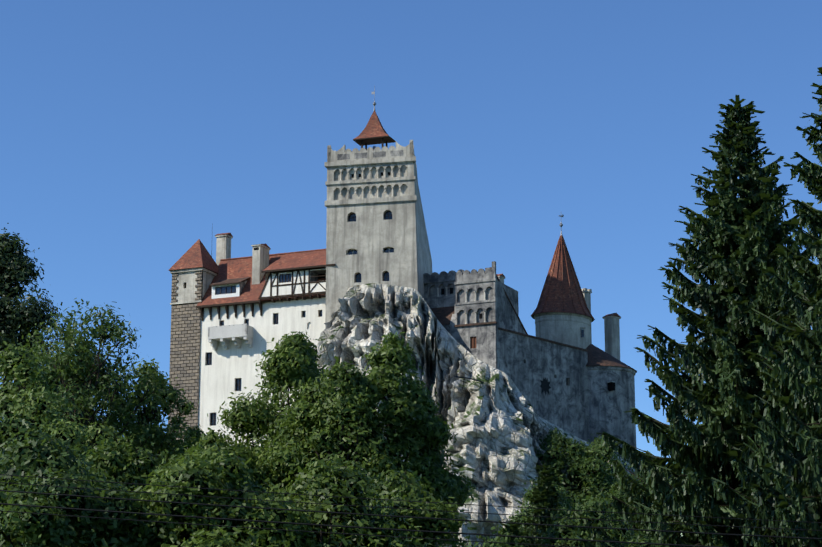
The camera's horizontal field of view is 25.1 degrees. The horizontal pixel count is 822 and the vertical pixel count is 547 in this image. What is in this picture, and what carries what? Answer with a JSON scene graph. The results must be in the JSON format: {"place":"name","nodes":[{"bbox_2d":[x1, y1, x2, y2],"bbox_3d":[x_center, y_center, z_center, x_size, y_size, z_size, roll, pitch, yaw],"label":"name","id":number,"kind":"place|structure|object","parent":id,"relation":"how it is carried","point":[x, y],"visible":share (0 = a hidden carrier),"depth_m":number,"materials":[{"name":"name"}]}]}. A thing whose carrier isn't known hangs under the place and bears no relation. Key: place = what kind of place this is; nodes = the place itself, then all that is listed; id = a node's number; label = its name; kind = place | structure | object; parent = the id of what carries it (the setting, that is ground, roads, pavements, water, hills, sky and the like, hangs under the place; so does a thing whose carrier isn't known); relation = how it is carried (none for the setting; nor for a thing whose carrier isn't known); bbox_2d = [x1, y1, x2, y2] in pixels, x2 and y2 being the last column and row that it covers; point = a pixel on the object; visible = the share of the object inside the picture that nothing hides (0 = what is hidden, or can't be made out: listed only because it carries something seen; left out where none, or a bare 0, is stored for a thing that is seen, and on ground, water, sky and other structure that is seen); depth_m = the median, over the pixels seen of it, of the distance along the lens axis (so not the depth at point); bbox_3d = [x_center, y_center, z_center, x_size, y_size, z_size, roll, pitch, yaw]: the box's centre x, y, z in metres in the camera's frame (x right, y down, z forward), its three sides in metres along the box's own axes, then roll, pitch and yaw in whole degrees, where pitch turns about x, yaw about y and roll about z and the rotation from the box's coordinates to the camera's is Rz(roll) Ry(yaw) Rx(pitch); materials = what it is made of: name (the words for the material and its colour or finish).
{"place":"outdoors","nodes":[
{"label":"outdoors","id":0,"kind":"place"},
{"bbox_2d":[0,0,821,463],"label":"sky","id":1,"kind":"structure","parent":0,"point":[130,129],"materials":[{"name":"blue"}]},
{"bbox_3d":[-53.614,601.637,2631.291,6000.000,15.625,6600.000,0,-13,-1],"label":"terrain","id":2,"kind":"structure","parent":0,"visible":0},
{"bbox_2d":[0,223,121,423],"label":"tree","id":3,"kind":"object","parent":2,"relation":"on","point":[15,268],"visible":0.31,"depth_m":124.49,"materials":[{"name":"green plant"}]},
{"bbox_2d":[0,406,126,546],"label":"tree","id":4,"kind":"object","parent":2,"relation":"on","point":[10,425],"visible":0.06,"depth_m":82.23,"materials":[{"name":"green plant"}]},
{"bbox_2d":[0,335,131,482],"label":"tree","id":5,"kind":"object","parent":2,"relation":"on","point":[20,365],"visible":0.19,"depth_m":95.55,"materials":[{"name":"green plant"}]},
{"bbox_2d":[0,419,156,546],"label":"tree","id":6,"kind":"object","parent":2,"relation":"on","point":[34,458],"visible":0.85,"depth_m":72.48,"materials":[{"name":"green plant"}]},
{"bbox_2d":[5,298,204,475],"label":"tree","id":7,"kind":"object","parent":2,"relation":"on","point":[68,369],"visible":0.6,"depth_m":116.60,"materials":[{"name":"green plant"}]},
{"bbox_2d":[13,435,226,544],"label":"tree","id":8,"kind":"object","parent":2,"relation":"on","point":[112,459],"visible":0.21,"depth_m":88.59,"materials":[{"name":"green plant"}]},
{"bbox_2d":[82,358,205,466],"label":"tree","id":9,"kind":"object","parent":2,"relation":"on","point":[170,396],"visible":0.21,"depth_m":122.40,"materials":[{"name":"green plant"}]},
{"bbox_2d":[168,224,218,441],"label":"corner tower","id":10,"kind":"structure","parent":2,"relation":"on","point":[194,269],"depth_m":170.64,"materials":[{"name":"stone"}]},
{"bbox_2d":[79,443,321,546],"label":"tree","id":11,"kind":"object","parent":2,"relation":"on","point":[218,471],"visible":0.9,"depth_m":74.44,"materials":[{"name":"green plant"}]},
{"bbox_2d":[155,427,278,517],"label":"tree","id":12,"kind":"object","parent":2,"relation":"on","point":[209,439],"visible":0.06,"depth_m":102.69,"materials":[{"name":"green plant"}]},
{"bbox_2d":[207,331,368,516],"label":"tree","id":13,"kind":"object","parent":2,"relation":"on","point":[292,361],"visible":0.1,"depth_m":108.34,"materials":[{"name":"green plant"}]},
{"bbox_2d":[191,453,437,546],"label":"tree","id":14,"kind":"object","parent":2,"relation":"on","point":[325,479],"visible":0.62,"depth_m":78.59,"materials":[{"name":"green plant"}]},
{"bbox_2d":[248,356,463,546],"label":"tree","id":15,"kind":"object","parent":2,"relation":"on","point":[352,398],"visible":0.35,"depth_m":103.71,"materials":[{"name":"green plant"}]},
{"bbox_2d":[323,332,478,546],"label":"tree","id":16,"kind":"object","parent":2,"relation":"on","point":[420,427],"visible":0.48,"depth_m":106.47,"materials":[{"name":"green plant"}]},
{"bbox_2d":[326,465,477,546],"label":"tree","id":17,"kind":"object","parent":2,"relation":"on","point":[400,485],"visible":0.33,"depth_m":82.72,"materials":[{"name":"green plant"}]},
{"bbox_2d":[0,474,821,546],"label":"power lines","id":18,"kind":"object","parent":2,"relation":"on","point":[380,515],"visible":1,"depth_m":60.54,"materials":[{"name":"black metal"}]},
{"bbox_2d":[316,283,661,546],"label":"castle rock","id":19,"kind":"object","parent":2,"relation":"on","point":[501,426],"visible":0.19,"depth_m":156.50,"materials":[{"name":"stone"}]},
{"bbox_2d":[196,233,325,450],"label":"wing","id":20,"kind":"structure","parent":19,"relation":"on","point":[233,292],"depth_m":168.06,"materials":[{"name":"white paint"}]},
{"bbox_2d":[208,324,252,350],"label":"stone balcony","id":21,"kind":"structure","parent":20,"relation":"attached to","point":[235,333],"depth_m":167.44,"materials":[{"name":"white paint"}]},
{"bbox_2d":[258,250,334,302],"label":"half-timbered gallery","id":22,"kind":"object","parent":20,"relation":"attached to","point":[301,275],"visible":0.79,"depth_m":166.95,"materials":[{"name":"white paint"}]},
{"bbox_2d":[324,140,417,327],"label":"tower","id":23,"kind":"structure","parent":19,"relation":"on","point":[371,218],"depth_m":165.16,"materials":[{"name":"grey stone"}]},
{"bbox_2d":[353,86,395,149],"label":"turret roof","id":24,"kind":"structure","parent":23,"relation":"on","point":[373,132],"depth_m":169.29,"materials":[{"name":"tile"}]},
{"bbox_2d":[414,163,431,298],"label":"buttress","id":25,"kind":"structure","parent":23,"relation":"attached to","point":[424,261],"depth_m":167.03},
{"bbox_2d":[423,269,463,339],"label":"castle wall","id":26,"kind":"structure","parent":19,"relation":"on","point":[440,294],"depth_m":164.91,"materials":[{"name":"grey stone"}]},
{"bbox_2d":[454,261,518,369],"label":"tower","id":27,"kind":"structure","parent":19,"relation":"on","point":[480,295],"depth_m":161.08,"materials":[{"name":"stone"}]},
{"bbox_2d":[455,327,588,442],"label":"curtain wall","id":28,"kind":"structure","parent":19,"relation":"on","point":[549,378],"depth_m":163.58,"materials":[{"name":"grey"}]},
{"bbox_2d":[485,267,527,333],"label":"buttress","id":29,"kind":"structure","parent":28,"relation":"attached to","point":[513,322],"depth_m":163.12,"materials":[{"name":"stone"}]},
{"bbox_2d":[582,288,636,459],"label":"bastion and chimneys","id":30,"kind":"object","parent":19,"relation":"on","point":[611,388],"visible":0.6,"depth_m":166.78,"materials":[{"name":"stone"}]},
{"bbox_2d":[466,526,524,546],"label":"bush","id":31,"kind":"object","parent":2,"relation":"on","point":[496,538],"visible":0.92,"depth_m":75.52,"materials":[{"name":"green plant"}]},
{"bbox_2d":[498,520,524,546],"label":"bush","id":32,"kind":"object","parent":2,"relation":"on","point":[513,530],"visible":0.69,"depth_m":99.39,"materials":[{"name":"green plant"}]},
{"bbox_2d":[485,478,579,546],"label":"tree","id":33,"kind":"object","parent":2,"relation":"on","point":[523,519],"visible":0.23,"depth_m":138.70,"materials":[{"name":"green plant"}]},
{"bbox_2d":[520,464,563,546],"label":"spruce tree","id":34,"kind":"object","parent":2,"relation":"on","point":[544,491],"visible":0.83,"depth_m":118.89,"materials":[{"name":"green plant"}]},
{"bbox_2d":[531,215,594,348],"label":"round tower","id":35,"kind":"structure","parent":2,"relation":"on","point":[561,313],"depth_m":169.01,"materials":[{"name":"tile"}]},
{"bbox_2d":[580,327,585,337],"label":"window","id":36,"kind":"structure","parent":35,"relation":"attached to","point":[582,332],"depth_m":168.70,"materials":[{"name":"black glass"}]},
{"bbox_2d":[534,428,614,512],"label":"tree","id":37,"kind":"object","parent":2,"relation":"on","point":[577,461],"visible":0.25,"depth_m":153.22,"materials":[{"name":"green plant"}]},
{"bbox_2d":[536,493,660,546],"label":"tree","id":38,"kind":"object","parent":2,"relation":"on","point":[574,532],"visible":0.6,"depth_m":108.26,"materials":[{"name":"green plant"}]},
{"bbox_2d":[564,435,638,532],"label":"tree","id":39,"kind":"object","parent":2,"relation":"on","point":[598,451],"visible":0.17,"depth_m":155.75,"materials":[{"name":"green plant"}]},
{"bbox_2d":[600,474,674,546],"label":"tree","id":40,"kind":"object","parent":2,"relation":"on","point":[618,492],"visible":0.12,"depth_m":147.45,"materials":[{"name":"green plant"}]},
{"bbox_2d":[574,95,818,546],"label":"spruce tree","id":41,"kind":"object","parent":2,"relation":"on","point":[736,239],"visible":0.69,"depth_m":83.87,"materials":[{"name":"green plant"}]},
{"bbox_2d":[703,67,821,546],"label":"spruce tree","id":42,"kind":"object","parent":2,"relation":"on","point":[798,379],"visible":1,"depth_m":75.42,"materials":[{"name":"green plant"}]}
]}

